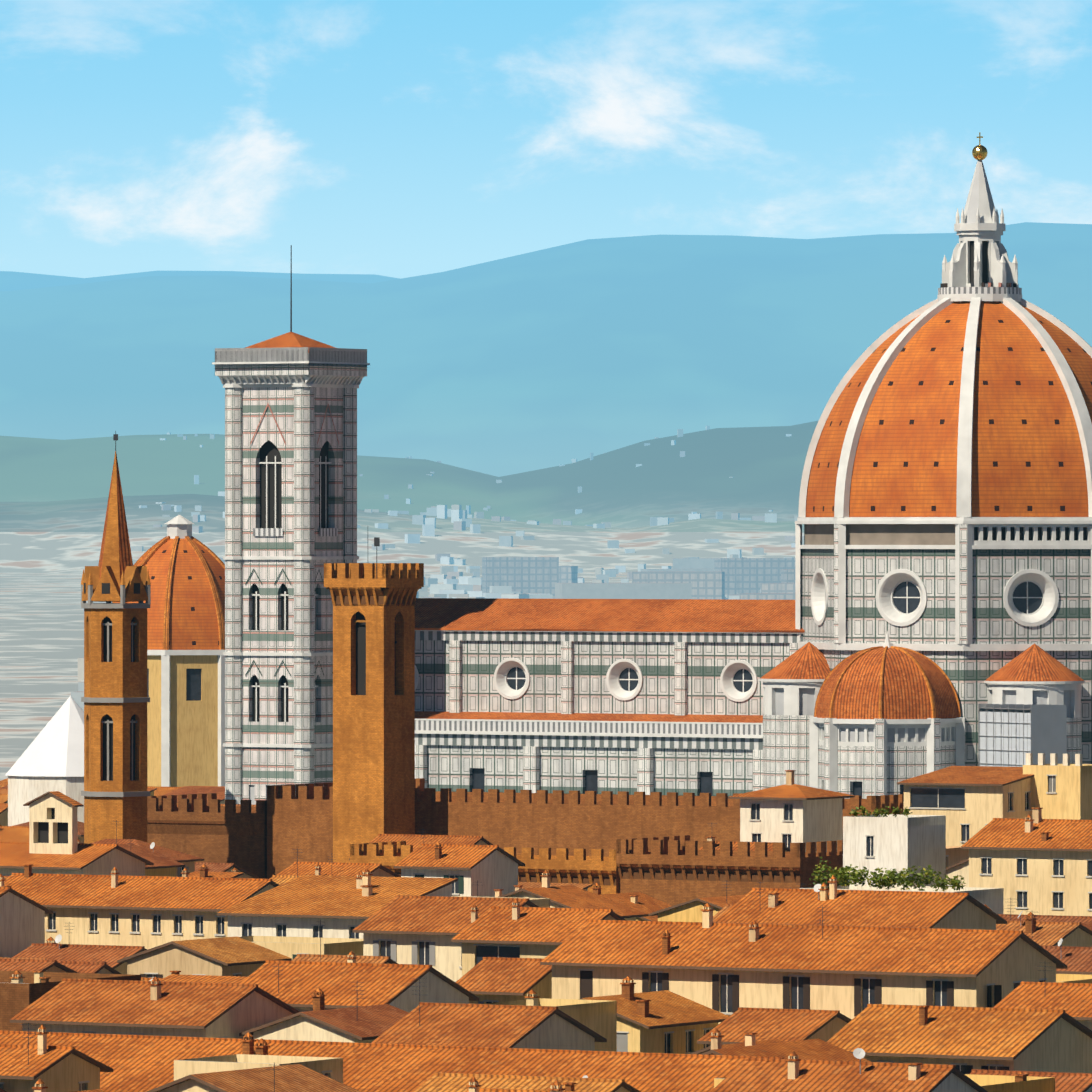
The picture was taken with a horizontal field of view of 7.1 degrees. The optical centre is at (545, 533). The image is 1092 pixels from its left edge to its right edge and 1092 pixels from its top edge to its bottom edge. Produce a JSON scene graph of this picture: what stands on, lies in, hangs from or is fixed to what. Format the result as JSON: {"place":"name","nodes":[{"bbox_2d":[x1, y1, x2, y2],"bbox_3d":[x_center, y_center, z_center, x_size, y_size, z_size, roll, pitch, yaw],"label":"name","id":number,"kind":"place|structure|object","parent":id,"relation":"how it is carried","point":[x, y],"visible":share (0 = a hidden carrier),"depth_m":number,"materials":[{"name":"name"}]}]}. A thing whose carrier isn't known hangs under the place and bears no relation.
{"place":"outdoors","nodes":[
{"label":"outdoors","id":0,"kind":"place"},
{"bbox_2d":[0,803,221,825],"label":"house block","id":1,"kind":"structure","parent":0,"point":[3,814],"depth_m":1213.85,"materials":[{"name":"paint"}]},
{"bbox_2d":[4,785,224,786],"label":"house block","id":2,"kind":"structure","parent":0,"point":[193,786],"depth_m":1588.51,"materials":[{"name":"paint"}]},
{"bbox_2d":[81,431,150,843],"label":"church spire tower","id":3,"kind":"structure","parent":0,"point":[115,699],"depth_m":986.28,"materials":[{"name":"brown stone"}]},
{"bbox_2d":[217,868,457,938],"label":"white house","id":4,"kind":"structure","parent":0,"point":[337,906],"depth_m":756.62,"materials":[{"name":"tile"}]},
{"bbox_2d":[324,537,423,862],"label":"tower","id":5,"kind":"structure","parent":0,"point":[373,700],"depth_m":985.10,"materials":[{"name":"brown stone"}]},
{"bbox_2d":[353,895,538,981],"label":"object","id":6,"kind":"structure","parent":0,"point":[407,929],"depth_m":723.79,"materials":[{"name":"tile"}]},
{"bbox_2d":[394,842,524,896],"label":"white house","id":7,"kind":"structure","parent":0,"point":[489,868],"depth_m":852.58,"materials":[{"name":"tile"}]},
{"bbox_2d":[371,977,606,1050],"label":"house","id":8,"kind":"structure","parent":0,"point":[493,1025],"depth_m":608.46,"materials":[{"name":"tile"}]},
{"bbox_2d":[0,222,1091,780],"bbox_3d":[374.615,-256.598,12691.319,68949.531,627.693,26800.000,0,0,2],"label":"distant hills landscape","id":9,"kind":"structure","parent":0,"point":[526,378],"depth_m":12361.92,"materials":[{"name":"blue"}]},
{"bbox_2d":[0,778,7,785],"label":"house block","id":10,"kind":"structure","parent":9,"relation":"on","point":[3,782],"depth_m":1766.08,"materials":[{"name":"tile"}]},
{"bbox_2d":[0,825,28,841],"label":"house block","id":11,"kind":"structure","parent":9,"relation":"on","point":[14,833],"depth_m":1074.58,"materials":[{"name":"tile"}]},
{"bbox_2d":[0,886,52,957],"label":"white house","id":12,"kind":"structure","parent":9,"relation":"on","point":[22,922],"depth_m":770.58,"materials":[{"name":"paint"}]},
{"bbox_2d":[14,821,83,842],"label":"house block","id":13,"kind":"structure","parent":9,"relation":"on","point":[80,831],"depth_m":1087.36,"materials":[{"name":"tile"}]},
{"bbox_2d":[0,970,140,1030],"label":"brick house","id":14,"kind":"structure","parent":9,"relation":"on","point":[20,991],"depth_m":641.63,"materials":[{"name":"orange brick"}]},
{"bbox_2d":[0,791,153,875],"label":"house","id":15,"kind":"structure","parent":9,"relation":"on","point":[52,846],"depth_m":909.12,"materials":[{"name":"paint"}]},
{"bbox_2d":[0,794,177,804],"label":"house block","id":16,"kind":"structure","parent":9,"relation":"on","point":[3,798],"depth_m":1249.04,"materials":[{"name":"paint"}]},
{"bbox_2d":[0,787,180,796],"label":"house block","id":17,"kind":"structure","parent":9,"relation":"on","point":[159,791],"depth_m":1471.59,"materials":[{"name":"tile"}]},
{"bbox_2d":[1,786,224,803],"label":"house block","id":18,"kind":"structure","parent":9,"relation":"on","point":[187,790],"depth_m":1436.48,"materials":[{"name":"tile"}]},
{"bbox_2d":[6,515,224,825],"bbox_3d":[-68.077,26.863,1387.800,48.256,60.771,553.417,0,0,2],"label":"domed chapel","id":19,"kind":"structure","parent":9,"relation":"on","point":[185,672],"depth_m":1637.39,"materials":[{"name":"tile"}]},
{"bbox_2d":[0,788,255,806],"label":"house block","id":20,"kind":"structure","parent":9,"relation":"on","point":[3,791],"depth_m":1283.42,"materials":[{"name":"paint"}]},
{"bbox_2d":[0,864,278,949],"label":"house","id":21,"kind":"structure","parent":9,"relation":"on","point":[116,909],"depth_m":776.68,"materials":[{"name":"tile"}]},
{"bbox_2d":[10,977,299,1038],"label":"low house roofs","id":22,"kind":"structure","parent":9,"relation":"on","point":[155,1006],"depth_m":621.34,"materials":[{"name":"tile"}]},
{"bbox_2d":[212,245,369,804],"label":"bell tower","id":23,"kind":"structure","parent":9,"relation":"on","point":[290,463],"depth_m":1313.73,"materials":[{"name":"stone"}]},
{"bbox_2d":[239,960,478,1011],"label":"house","id":24,"kind":"structure","parent":9,"relation":"on","point":[295,984],"depth_m":635.05,"materials":[{"name":"tile"}]},
{"bbox_2d":[0,1030,783,1091],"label":"houses","id":25,"kind":"structure","parent":9,"relation":"on","point":[140,1063],"depth_m":581.28,"materials":[{"name":"tile"}]},
{"bbox_2d":[90,820,744,921],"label":"house block","id":26,"kind":"structure","parent":9,"relation":"on","point":[169,862],"depth_m":900.85,"materials":[{"name":"tile"}]},
{"bbox_2d":[71,426,797,707],"bbox_3d":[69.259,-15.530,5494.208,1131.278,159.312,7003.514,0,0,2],"label":"distant city buildings","id":27,"kind":"structure","parent":9,"relation":"on","point":[734,574],"depth_m":3878.84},
{"bbox_2d":[0,1023,987,1091],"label":"house block","id":28,"kind":"structure","parent":9,"relation":"on","point":[41,1066],"depth_m":550.01,"materials":[{"name":"tile"}]},
{"bbox_2d":[77,823,968,886],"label":"house block","id":29,"kind":"structure","parent":9,"relation":"on","point":[957,860],"depth_m":967.28,"materials":[{"name":"tile"}]},
{"bbox_2d":[147,778,903,905],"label":"crenellated wall","id":30,"kind":"structure","parent":9,"relation":"on","point":[610,842],"depth_m":980.69,"materials":[{"name":"brick"}]},
{"bbox_2d":[451,899,624,975],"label":"house","id":31,"kind":"structure","parent":9,"relation":"on","point":[515,929],"depth_m":703.50,"materials":[{"name":"tile"}]},
{"bbox_2d":[0,958,1091,1091],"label":"house block","id":32,"kind":"structure","parent":9,"relation":"on","point":[628,1019],"depth_m":645.13,"materials":[{"name":"tile"}]},
{"bbox_2d":[0,920,1091,1003],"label":"house block","id":33,"kind":"structure","parent":9,"relation":"on","point":[493,979],"depth_m":717.78,"materials":[{"name":"tile"}]},
{"bbox_2d":[2,848,1091,930],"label":"house block","id":34,"kind":"structure","parent":9,"relation":"on","point":[569,896],"depth_m":839.43,"materials":[{"name":"tile"}]},
{"bbox_2d":[45,887,1091,974],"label":"house block","id":35,"kind":"structure","parent":9,"relation":"on","point":[1069,944],"depth_m":749.57,"materials":[{"name":"tile"}]},
{"bbox_2d":[415,132,1091,798],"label":"cathedral","id":36,"kind":"structure","parent":9,"relation":"on","point":[935,614],"depth_m":1280.78,"materials":[{"name":"stone"}]},
{"bbox_2d":[702,1028,870,1061],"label":"house","id":37,"kind":"structure","parent":9,"relation":"on","point":[815,1049],"depth_m":591.80,"materials":[{"name":"tile"}]},
{"bbox_2d":[728,770,854,851],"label":"white house","id":38,"kind":"structure","parent":9,"relation":"on","point":[788,812],"depth_m":954.00,"materials":[{"name":"paint"}]},
{"bbox_2d":[540,903,1066,1024],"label":"shuttered house row","id":39,"kind":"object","parent":9,"relation":"on","point":[850,972],"visible":0.52,"depth_m":660.68,"materials":[{"name":"tile"}]},
{"bbox_2d":[800,856,1002,913],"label":"roof terrace","id":40,"kind":"structure","parent":9,"relation":"on","point":[991,899],"depth_m":834.70,"materials":[{"name":"plant"}]},
{"bbox_2d":[827,1004,1091,1073],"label":"house front","id":41,"kind":"structure","parent":9,"relation":"on","point":[964,1040],"depth_m":601.57,"materials":[{"name":"tile"}]},
{"bbox_2d":[897,766,1033,845],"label":"house","id":42,"kind":"structure","parent":9,"relation":"on","point":[969,802],"depth_m":961.07,"materials":[{"name":"beige paint"}]},
{"bbox_2d":[0,0,1091,278],"label":"sky","id":43,"kind":"structure","parent":0,"point":[400,139],"materials":[{"name":"blue"}]},
{"bbox_2d":[713,875,1006,929],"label":"house","id":44,"kind":"structure","parent":0,"point":[907,909],"depth_m":733.15,"materials":[{"name":"tile"}]},
{"bbox_2d":[714,1074,1054,1091],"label":"yellow house","id":45,"kind":"structure","parent":0,"point":[1013,1083],"depth_m":561.18,"materials":[{"name":"paint"}]},
{"bbox_2d":[843,806,945,885],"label":"building","id":46,"kind":"structure","parent":0,"point":[873,841],"depth_m":860.44,"materials":[{"name":"paint"}]},
{"bbox_2d":[961,807,1091,915],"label":"house","id":47,"kind":"structure","parent":0,"point":[1035,863],"depth_m":852.34,"materials":[{"name":"paint"}]},
{"bbox_2d":[1023,753,1091,819],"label":"crenellated building","id":48,"kind":"structure","parent":0,"point":[1062,791],"depth_m":961.93,"materials":[{"name":"beige paint"}]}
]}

